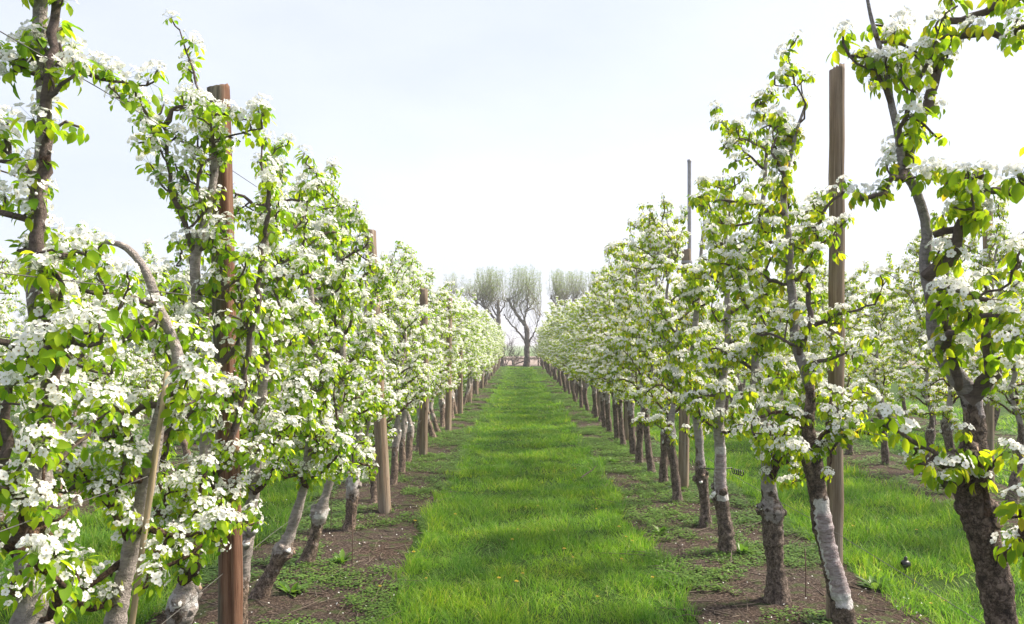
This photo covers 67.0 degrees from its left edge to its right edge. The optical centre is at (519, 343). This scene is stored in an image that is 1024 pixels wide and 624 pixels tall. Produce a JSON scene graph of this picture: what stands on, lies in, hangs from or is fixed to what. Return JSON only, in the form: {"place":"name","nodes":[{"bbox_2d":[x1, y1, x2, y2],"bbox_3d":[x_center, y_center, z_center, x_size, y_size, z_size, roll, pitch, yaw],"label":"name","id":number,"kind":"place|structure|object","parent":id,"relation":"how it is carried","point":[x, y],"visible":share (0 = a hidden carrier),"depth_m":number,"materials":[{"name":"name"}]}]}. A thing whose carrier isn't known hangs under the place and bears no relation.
{"place":"outdoors","nodes":[
{"label":"outdoors","id":0,"kind":"place"},
{"bbox_2d":[62,392,273,441],"bbox_3d":[-8.124,1.623,28.900,1.587,0.041,51.800,0,0,0],"label":"soil strip","id":1,"kind":"object","parent":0,"point":[145,417],"visible":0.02,"depth_m":16.59,"materials":[{"name":"brown soil"}]},
{"bbox_2d":[0,280,35,410],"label":"pear tree","id":2,"kind":"object","parent":1,"relation":"on","point":[23,311],"visible":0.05,"depth_m":12.98,"materials":[{"name":"white plant"}]},
{"bbox_2d":[0,373,466,623],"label":"grass","id":3,"kind":"structure","parent":0,"point":[94,540],"depth_m":6.41,"materials":[{"name":"green plant"}]},
{"bbox_2d":[0,366,1023,623],"bbox_3d":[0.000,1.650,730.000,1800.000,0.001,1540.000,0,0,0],"label":"ground","id":4,"kind":"structure","parent":0,"point":[962,578],"depth_m":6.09,"materials":[{"name":"green plant"}]},
{"bbox_2d":[0,414,328,535],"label":"soil strip","id":5,"kind":"object","parent":4,"relation":"on","point":[84,504],"visible":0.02,"depth_m":8.35,"materials":[{"name":"brown soil"}]},
{"bbox_2d":[0,255,36,402],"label":"pear tree","id":6,"kind":"object","parent":5,"relation":"on","point":[4,290],"visible":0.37,"depth_m":6.63,"materials":[{"name":"white plant"}]},
{"bbox_2d":[0,246,38,520],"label":"pear tree","id":7,"kind":"object","parent":5,"relation":"on","point":[14,292],"visible":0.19,"depth_m":7.24,"materials":[{"name":"white plant"}]},
{"bbox_2d":[35,220,128,494],"bbox_3d":[-4.821,0.164,8.422,1.049,2.997,0.957,0,0,2],"label":"pear tree","id":8,"kind":"object","parent":5,"relation":"on","point":[85,297],"visible":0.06,"depth_m":8.39,"materials":[{"name":"white plant"}]},
{"bbox_2d":[63,264,154,468],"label":"pear tree","id":9,"kind":"object","parent":5,"relation":"on","point":[133,376],"visible":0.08,"depth_m":9.24,"materials":[{"name":"white plant"}]},
{"bbox_2d":[109,239,190,420],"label":"pear tree","id":10,"kind":"object","parent":5,"relation":"on","point":[149,375],"visible":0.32,"depth_m":10.05,"materials":[{"name":"white plant"}]},
{"bbox_2d":[139,264,207,456],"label":"pear tree","id":11,"kind":"object","parent":5,"relation":"on","point":[184,445],"visible":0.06,"depth_m":11.10,"materials":[{"name":"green plant"}]},
{"bbox_2d":[0,402,346,528],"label":"ground cover","id":12,"kind":"object","parent":5,"relation":"on","point":[174,457],"visible":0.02,"depth_m":10.09,"materials":[{"name":"green plant"}]},
{"bbox_2d":[10,372,394,477],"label":"grass","id":13,"kind":"structure","parent":4,"relation":"on","point":[145,436],"depth_m":12.70,"materials":[{"name":"green plant"}]},
{"bbox_2d":[146,369,501,623],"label":"soil strip","id":14,"kind":"object","parent":4,"relation":"on","point":[339,538],"visible":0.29,"depth_m":5.91,"materials":[{"name":"brown soil"}]},
{"bbox_2d":[0,0,168,623],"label":"pear tree","id":15,"kind":"object","parent":14,"relation":"on","point":[47,352],"visible":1,"depth_m":2.34,"materials":[{"name":"white plant"}]},
{"bbox_2d":[8,225,266,623],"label":"pear tree","id":16,"kind":"object","parent":14,"relation":"on","point":[182,390],"visible":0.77,"depth_m":2.92,"materials":[{"name":"white plant"}]},
{"bbox_2d":[129,372,169,623],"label":"bamboo cane","id":17,"kind":"object","parent":14,"relation":"on","point":[147,513],"visible":0.94,"depth_m":2.94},
{"bbox_2d":[95,9,305,623],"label":"pear tree","id":18,"kind":"object","parent":14,"relation":"on","point":[203,491],"visible":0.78,"depth_m":3.48,"materials":[{"name":"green plant"}]},
{"bbox_2d":[207,83,242,623],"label":"timber post","id":19,"kind":"object","parent":14,"relation":"on","point":[230,589],"visible":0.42,"depth_m":3.71,"materials":[{"name":"brown wood"}]},
{"bbox_2d":[0,272,407,328],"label":"trellis wire","id":20,"kind":"object","parent":19,"relation":"attached to","point":[108,285],"visible":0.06,"depth_m":2.59,"materials":[{"name":"grey metal"}]},
{"bbox_2d":[0,31,428,289],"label":"trellis wire","id":21,"kind":"object","parent":19,"relation":"attached to","point":[124,103],"visible":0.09,"depth_m":2.67,"materials":[{"name":"grey metal"}]},
{"bbox_2d":[165,122,329,623],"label":"pear tree","id":22,"kind":"object","parent":14,"relation":"on","point":[278,288],"visible":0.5,"depth_m":4.20,"materials":[{"name":"white plant"}]},
{"bbox_2d":[277,581,309,596],"bbox_3d":[-1.470,1.582,5.011,0.239,0.112,0.244,0,0,0],"label":"weed clump","id":23,"kind":"object","parent":14,"relation":"on","point":[287,589],"visible":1,"depth_m":5.01,"materials":[{"name":"green plant"}]},
{"bbox_2d":[235,132,355,599],"bbox_3d":[-1.440,0.176,4.948,0.760,3.007,1.036,0,0,-11],"label":"pear tree","id":24,"kind":"object","parent":14,"relation":"on","point":[322,235],"visible":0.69,"depth_m":4.87,"materials":[{"name":"white plant"}]},
{"bbox_2d":[151,416,480,623],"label":"twig litter","id":25,"kind":"object","parent":14,"relation":"on","point":[403,533],"visible":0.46,"depth_m":5.98,"materials":[{"name":"brown wood"}]},
{"bbox_2d":[259,157,386,564],"bbox_3d":[-1.282,0.144,5.693,1.055,3.072,0.942,0,0,-40],"label":"pear tree","id":26,"kind":"object","parent":14,"relation":"on","point":[319,510],"visible":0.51,"depth_m":5.71,"materials":[{"name":"white plant"}]},
{"bbox_2d":[138,367,507,623],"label":"ground cover","id":27,"kind":"object","parent":14,"relation":"on","point":[421,519],"visible":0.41,"depth_m":6.98,"materials":[{"name":"green plant"}]},
{"bbox_2d":[329,248,396,531],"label":"pear tree","id":28,"kind":"object","parent":14,"relation":"on","point":[382,275],"visible":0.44,"depth_m":6.63,"materials":[{"name":"white plant"}]},
{"bbox_2d":[319,284,413,502],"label":"pear tree","id":29,"kind":"object","parent":14,"relation":"on","point":[385,309],"visible":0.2,"depth_m":7.81,"materials":[{"name":"white plant"}]},
{"bbox_2d":[365,229,391,513],"bbox_3d":[-1.376,0.288,7.500,0.130,2.829,0.140,-3,0,0],"label":"timber post","id":30,"kind":"object","parent":14,"relation":"on","point":[383,474],"visible":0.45,"depth_m":7.45,"materials":[{"name":"brown wood"}]},
{"bbox_2d":[362,237,438,484],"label":"pear tree","id":31,"kind":"object","parent":14,"relation":"on","point":[402,382],"visible":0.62,"depth_m":8.96,"materials":[{"name":"white plant"}]},
{"bbox_2d":[369,243,439,472],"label":"pear tree","id":32,"kind":"object","parent":14,"relation":"on","point":[402,452],"visible":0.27,"depth_m":9.77,"materials":[{"name":"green plant"}]},
{"bbox_2d":[383,257,447,461],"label":"pear tree","id":33,"kind":"object","parent":14,"relation":"on","point":[409,441],"visible":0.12,"depth_m":10.56,"materials":[{"name":"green plant"}]},
{"bbox_2d":[385,247,454,451],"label":"pear tree","id":34,"kind":"object","parent":14,"relation":"on","point":[434,329],"visible":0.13,"depth_m":11.67,"materials":[{"name":"white plant"}]},
{"bbox_2d":[394,290,450,442],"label":"pear tree","id":35,"kind":"object","parent":14,"relation":"on","point":[441,312],"visible":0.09,"depth_m":12.45,"materials":[{"name":"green plant"}]},
{"bbox_2d":[419,288,428,455],"bbox_3d":[-1.383,0.444,11.196,0.139,2.513,0.125,0,0,0],"label":"timber post","id":36,"kind":"object","parent":14,"relation":"on","point":[423,432],"visible":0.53,"depth_m":11.15,"materials":[{"name":"brown wood"}]},
{"bbox_2d":[401,265,457,437],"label":"pear tree","id":37,"kind":"object","parent":14,"relation":"on","point":[431,431],"visible":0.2,"depth_m":13.46,"materials":[{"name":"white plant"}]},
{"bbox_2d":[428,293,459,427],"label":"pear tree","id":38,"kind":"object","parent":14,"relation":"on","point":[442,412],"visible":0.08,"depth_m":15.11,"materials":[{"name":"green plant"}]},
{"bbox_2d":[445,298,451,430],"bbox_3d":[-1.324,0.415,14.499,0.123,2.570,0.125,0,0,0],"label":"timber post","id":39,"kind":"object","parent":14,"relation":"on","point":[448,408],"visible":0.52,"depth_m":14.45,"materials":[{"name":"brown wood"}]},
{"bbox_2d":[428,300,468,418],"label":"pear tree","id":40,"kind":"object","parent":14,"relation":"on","point":[462,362],"visible":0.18,"depth_m":16.65,"materials":[{"name":"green plant"}]},
{"bbox_2d":[428,300,470,432],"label":"pear tree","id":41,"kind":"object","parent":14,"relation":"on","point":[459,330],"visible":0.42,"depth_m":14.09,"materials":[{"name":"white plant"}]},
{"bbox_2d":[445,287,471,413],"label":"pear tree","id":42,"kind":"object","parent":14,"relation":"on","point":[459,340],"visible":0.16,"depth_m":17.43,"materials":[{"name":"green plant"}]},
{"bbox_2d":[457,314,462,413],"bbox_3d":[-1.365,0.416,17.799,0.136,2.568,0.120,0,0,0],"label":"timber post","id":43,"kind":"object","parent":14,"relation":"on","point":[460,398],"visible":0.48,"depth_m":17.75,"materials":[{"name":"brown wood"}]},
{"bbox_2d":[0,388,394,531],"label":"trellis wire","id":44,"kind":"object","parent":43,"relation":"attached to","point":[117,488],"visible":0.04,"depth_m":2.69,"materials":[{"name":"grey metal"}]},
{"bbox_2d":[453,288,482,410],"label":"pear tree","id":45,"kind":"object","parent":14,"relation":"on","point":[468,334],"visible":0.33,"depth_m":18.73,"materials":[{"name":"white plant"}]},
{"bbox_2d":[462,306,484,404],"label":"pear tree","id":46,"kind":"object","parent":14,"relation":"on","point":[470,373],"visible":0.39,"depth_m":20.12,"materials":[{"name":"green plant"}]},
{"bbox_2d":[463,293,486,402],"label":"pear tree","id":47,"kind":"object","parent":14,"relation":"on","point":[483,366],"visible":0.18,"depth_m":20.98,"materials":[{"name":"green plant"}]},
{"bbox_2d":[503,264,542,366],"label":"pollard willow","id":48,"kind":"object","parent":4,"relation":"on","point":[526,300],"visible":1,"depth_m":56.04,"materials":[{"name":"grey plant"}]},
{"bbox_2d":[535,368,936,623],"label":"soil strip","id":49,"kind":"object","parent":4,"relation":"on","point":[816,580],"visible":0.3,"depth_m":5.46,"materials":[{"name":"brown soil"}]},
{"bbox_2d":[545,299,570,385],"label":"pear tree","id":50,"kind":"object","parent":49,"relation":"on","point":[553,360],"visible":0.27,"depth_m":29.26,"materials":[{"name":"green plant"}]},
{"bbox_2d":[553,319,570,393],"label":"pear tree","id":51,"kind":"object","parent":49,"relation":"on","point":[560,351],"visible":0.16,"depth_m":24.96,"materials":[{"name":"green plant"}]},
{"bbox_2d":[547,299,577,391],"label":"pear tree","id":52,"kind":"object","parent":49,"relation":"on","point":[562,317],"visible":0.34,"depth_m":25.72,"materials":[{"name":"green plant"}]},
{"bbox_2d":[558,299,579,398],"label":"pear tree","id":53,"kind":"object","parent":49,"relation":"on","point":[562,346],"visible":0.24,"depth_m":22.26,"materials":[{"name":"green plant"}]},
{"bbox_2d":[559,296,588,401],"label":"pear tree","id":54,"kind":"object","parent":49,"relation":"on","point":[572,386],"visible":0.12,"depth_m":21.33,"materials":[{"name":"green plant"}]},
{"bbox_2d":[564,292,588,407],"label":"pear tree","id":55,"kind":"object","parent":49,"relation":"on","point":[572,373],"visible":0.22,"depth_m":19.36,"materials":[{"name":"green plant"}]},
{"bbox_2d":[569,299,601,417],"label":"pear tree","id":56,"kind":"object","parent":49,"relation":"on","point":[594,389],"visible":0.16,"depth_m":16.84,"materials":[{"name":"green plant"}]},
{"bbox_2d":[568,283,605,410],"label":"pear tree","id":57,"kind":"object","parent":49,"relation":"on","point":[584,393],"visible":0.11,"depth_m":18.64,"materials":[{"name":"green plant"}]},
{"bbox_2d":[575,283,602,422],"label":"pear tree","id":58,"kind":"object","parent":49,"relation":"on","point":[581,307],"visible":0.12,"depth_m":16.04,"materials":[{"name":"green plant"}]},
{"bbox_2d":[574,295,608,428],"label":"pear tree","id":59,"kind":"object","parent":49,"relation":"on","point":[602,403],"visible":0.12,"depth_m":14.78,"materials":[{"name":"green plant"}]},
{"bbox_2d":[576,290,611,432],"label":"pear tree","id":60,"kind":"object","parent":49,"relation":"on","point":[606,393],"visible":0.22,"depth_m":14.03,"materials":[{"name":"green plant"}]},
{"bbox_2d":[580,248,629,438],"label":"pear tree","id":61,"kind":"object","parent":49,"relation":"on","point":[600,337],"visible":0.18,"depth_m":13.14,"materials":[{"name":"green plant"}]},
{"bbox_2d":[588,252,633,445],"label":"pear tree","id":62,"kind":"object","parent":49,"relation":"on","point":[619,400],"visible":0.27,"depth_m":12.37,"materials":[{"name":"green plant"}]},
{"bbox_2d":[592,236,648,455],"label":"pear tree","id":63,"kind":"object","parent":49,"relation":"on","point":[630,403],"visible":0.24,"depth_m":11.26,"materials":[{"name":"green plant"}]},
{"bbox_2d":[600,237,652,464],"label":"pear tree","id":64,"kind":"object","parent":49,"relation":"on","point":[626,315],"visible":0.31,"depth_m":10.36,"materials":[{"name":"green plant"}]},
{"bbox_2d":[603,202,671,472],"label":"pear tree","id":65,"kind":"object","parent":49,"relation":"on","point":[611,249],"visible":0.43,"depth_m":9.81,"materials":[{"name":"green plant"}]},
{"bbox_2d":[616,204,689,482],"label":"pear tree","id":66,"kind":"object","parent":49,"relation":"on","point":[649,355],"visible":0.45,"depth_m":8.94,"materials":[{"name":"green plant"}]},
{"bbox_2d":[623,192,721,502],"bbox_3d":[1.647,0.068,7.979,1.080,3.181,0.848,0,0,-33],"label":"pear tree","id":67,"kind":"object","parent":49,"relation":"on","point":[673,307],"visible":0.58,"depth_m":7.94,"materials":[{"name":"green plant"}]},
{"bbox_2d":[678,248,690,487],"bbox_3d":[1.861,0.308,8.706,0.140,2.784,0.128,0,0,0],"label":"timber post","id":68,"kind":"object","parent":49,"relation":"on","point":[683,455],"visible":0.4,"depth_m":8.66,"materials":[{"name":"brown wood"}]},
{"bbox_2d":[681,159,691,288],"bbox_3d":[1.883,-1.291,8.700,0.128,1.583,0.125,0,0,0],"label":"metal pole","id":69,"kind":"object","parent":68,"relation":"attached to","point":[689,161],"visible":0.67,"depth_m":8.69,"materials":[{"name":"metal"}]},
{"bbox_2d":[641,211,742,527],"bbox_3d":[1.541,0.210,6.894,0.856,2.887,1.027,0,0,28],"label":"pear tree","id":70,"kind":"object","parent":49,"relation":"on","point":[688,378],"visible":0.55,"depth_m":6.86,"materials":[{"name":"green plant"}]},
{"bbox_2d":[534,367,912,623],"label":"ground cover","id":71,"kind":"object","parent":49,"relation":"on","point":[612,445],"visible":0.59,"depth_m":7.33,"materials":[{"name":"green plant"}]},
{"bbox_2d":[680,168,788,555],"bbox_3d":[1.665,0.142,6.012,0.865,3.033,0.839,0,0,0],"label":"pear tree","id":72,"kind":"object","parent":49,"relation":"on","point":[719,497],"visible":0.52,"depth_m":5.96,"materials":[{"name":"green plant"}]},
{"bbox_2d":[570,416,934,623],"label":"twig litter","id":73,"kind":"object","parent":49,"relation":"on","point":[913,616],"visible":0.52,"depth_m":5.46,"materials":[{"name":"brown wood"}]},
{"bbox_2d":[680,99,827,605],"bbox_3d":[1.415,0.050,4.849,0.866,3.210,0.970,0,0,42],"label":"pear tree","id":74,"kind":"object","parent":49,"relation":"on","point":[770,510],"visible":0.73,"depth_m":4.82,"materials":[{"name":"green plant"}]},
{"bbox_2d":[742,29,897,623],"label":"pear tree","id":75,"kind":"object","parent":49,"relation":"on","point":[813,381],"visible":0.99,"depth_m":4.20,"materials":[{"name":"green plant"}]},
{"bbox_2d":[826,63,844,620],"bbox_3d":[1.857,0.030,4.539,0.100,3.340,0.116,0,0,0],"label":"timber post","id":76,"kind":"object","parent":49,"relation":"on","point":[836,294],"visible":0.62,"depth_m":4.50,"materials":[{"name":"brown wood"}]},
{"bbox_2d":[856,575,893,591],"bbox_3d":[2.382,1.584,5.161,0.230,0.092,0.264,0,0,-28],"label":"weed clump","id":77,"kind":"object","parent":49,"relation":"on","point":[865,583],"visible":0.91,"depth_m":5.17,"materials":[{"name":"green plant"}]},
{"bbox_2d":[826,0,1023,623],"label":"pear tree","id":78,"kind":"object","parent":49,"relation":"on","point":[965,476],"visible":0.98,"depth_m":2.65,"materials":[{"name":"green plant"}]},
{"bbox_2d":[993,17,1023,580],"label":"pear tree","id":79,"kind":"object","parent":49,"relation":"on","point":[1008,510],"visible":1,"depth_m":2.11,"materials":[{"name":"green plant"}]},
{"bbox_2d":[588,386,1023,623],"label":"grass","id":80,"kind":"structure","parent":4,"relation":"on","point":[920,507],"depth_m":6.70,"materials":[{"name":"green plant"}]},
{"bbox_2d":[639,384,1022,534],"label":"soil strip","id":81,"kind":"object","parent":4,"relation":"on","point":[890,471],"visible":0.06,"depth_m":9.75,"materials":[{"name":"brown soil"}]},
{"bbox_2d":[727,291,753,406],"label":"pear tree","id":82,"kind":"object","parent":81,"relation":"on","point":[740,386],"visible":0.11,"depth_m":16.92,"materials":[{"name":"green plant"}]},
{"bbox_2d":[769,264,827,433],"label":"pear tree","id":83,"kind":"object","parent":81,"relation":"on","point":[778,294],"visible":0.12,"depth_m":14.05,"materials":[{"name":"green plant"}]},
{"bbox_2d":[785,280,827,394],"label":"pear tree","id":84,"kind":"object","parent":81,"relation":"on","point":[814,335],"visible":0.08,"depth_m":12.97,"materials":[{"name":"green plant"}]},
{"bbox_2d":[803,258,860,395],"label":"pear tree","id":85,"kind":"object","parent":81,"relation":"on","point":[813,347],"visible":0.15,"depth_m":12.36,"materials":[{"name":"white plant"}]},
{"bbox_2d":[657,389,1023,528],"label":"ground cover","id":86,"kind":"object","parent":81,"relation":"on","point":[877,458],"visible":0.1,"depth_m":10.20,"materials":[{"name":"green plant"}]},
{"bbox_2d":[814,260,880,454],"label":"pear tree","id":87,"kind":"object","parent":81,"relation":"on","point":[848,374],"visible":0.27,"depth_m":11.26,"materials":[{"name":"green plant"}]},
{"bbox_2d":[845,259,909,464],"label":"pear tree","id":88,"kind":"object","parent":81,"relation":"on","point":[870,374],"visible":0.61,"depth_m":10.34,"materials":[{"name":"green plant"}]},
{"bbox_2d":[874,233,970,474],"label":"pear tree","id":89,"kind":"object","parent":81,"relation":"on","point":[916,371],"visible":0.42,"depth_m":9.73,"materials":[{"name":"white plant"}]},
{"bbox_2d":[901,201,996,459],"bbox_3d":[4.980,0.037,8.828,1.158,3.242,0.910,0,0,-39],"label":"pear tree","id":90,"kind":"object","parent":81,"relation":"on","point":[947,421],"visible":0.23,"depth_m":8.79,"materials":[{"name":"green plant"}]},
{"bbox_2d":[944,186,1023,504],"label":"pear tree","id":91,"kind":"object","parent":81,"relation":"on","point":[987,258],"visible":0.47,"depth_m":7.85,"materials":[{"name":"white plant"}]},
{"bbox_2d":[982,211,994,491],"bbox_3d":[5.189,0.101,8.560,0.119,3.199,0.128,0,0,0],"label":"timber post","id":92,"kind":"object","parent":81,"relation":"on","point":[988,411],"visible":0.24,"depth_m":8.51,"materials":[{"name":"brown wood"}]},
{"bbox_2d":[706,377,1023,433],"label":"grass","id":93,"kind":"structure","parent":4,"relation":"on","point":[1004,423],"depth_m":17.50,"materials":[{"name":"green plant"}]},
{"bbox_2d":[713,382,1017,448],"bbox_3d":[8.277,1.623,28.900,1.580,0.041,51.800,0,0,0],"label":"soil strip","id":94,"kind":"object","parent":4,"relation":"on","point":[924,422],"visible":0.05,"depth_m":15.68,"materials":[{"name":"brown soil"}]},
{"bbox_2d":[852,287,891,411],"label":"pear tree","id":95,"kind":"object","parent":94,"relation":"on","point":[869,325],"visible":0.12,"depth_m":18.51,"materials":[{"name":"green plant"}]},
{"bbox_2d":[733,382,1017,445],"bbox_3d":[8.258,1.598,30.088,1.747,0.080,47.723,0,0,0],"label":"ground cover","id":96,"kind":"object","parent":94,"relation":"on","point":[956,431],"visible":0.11,"depth_m":15.00,"materials":[{"name":"green plant"}]},
{"bbox_2d":[856,283,908,402],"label":"pear tree","id":97,"kind":"object","parent":94,"relation":"on","point":[884,334],"visible":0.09,"depth_m":17.48,"materials":[{"name":"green plant"}]},
{"bbox_2d":[881,290,917,417],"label":"pear tree","id":98,"kind":"object","parent":94,"relation":"on","point":[899,319],"visible":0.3,"depth_m":16.52,"materials":[{"name":"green plant"}]},
{"bbox_2d":[900,266,968,424],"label":"pear tree","id":99,"kind":"object","parent":94,"relation":"on","point":[932,369],"visible":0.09,"depth_m":15.46,"materials":[{"name":"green plant"}]},
{"bbox_2d":[962,263,1001,433],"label":"pear tree","id":100,"kind":"object","parent":94,"relation":"on","point":[971,362],"visible":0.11,"depth_m":13.71,"materials":[{"name":"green plant"}]},
{"bbox_2d":[1,356,1022,365],"bbox_3d":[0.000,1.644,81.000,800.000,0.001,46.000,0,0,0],"label":"ploughed field","id":101,"kind":"structure","parent":0,"point":[535,363],"depth_m":68.72,"materials":[{"name":"soil"}]},
{"bbox_2d":[469,267,507,365],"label":"pollard willow","id":102,"kind":"object","parent":101,"relation":"on","point":[487,293],"visible":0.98,"depth_m":58.23,"materials":[{"name":"grey plant"}]},
{"bbox_2d":[545,268,571,314],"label":"pollard willow","id":103,"kind":"object","parent":101,"relation":"on","point":[559,290],"visible":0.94,"depth_m":59.64,"materials":[{"name":"green plant"}]},
{"bbox_2d":[561,268,591,305],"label":"pollard willow","id":104,"kind":"object","parent":101,"relation":"on","point":[573,290],"visible":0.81,"depth_m":60.57,"materials":[{"name":"green plant"}]},
{"bbox_2d":[0,0,1023,344],"label":"sky","id":105,"kind":"structure","parent":0,"point":[502,135],"materials":[{"name":"white"}]},
{"bbox_2d":[134,345,980,355],"bbox_3d":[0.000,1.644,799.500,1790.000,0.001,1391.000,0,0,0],"label":"meadow","id":106,"kind":"structure","parent":0,"point":[516,348],"depth_m":195.61,"materials":[{"name":"green plant"}]},
{"bbox_2d":[664,383,1023,486],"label":"grass","id":107,"kind":"structure","parent":0,"point":[940,445],"depth_m":12.77,"materials":[{"name":"green plant"}]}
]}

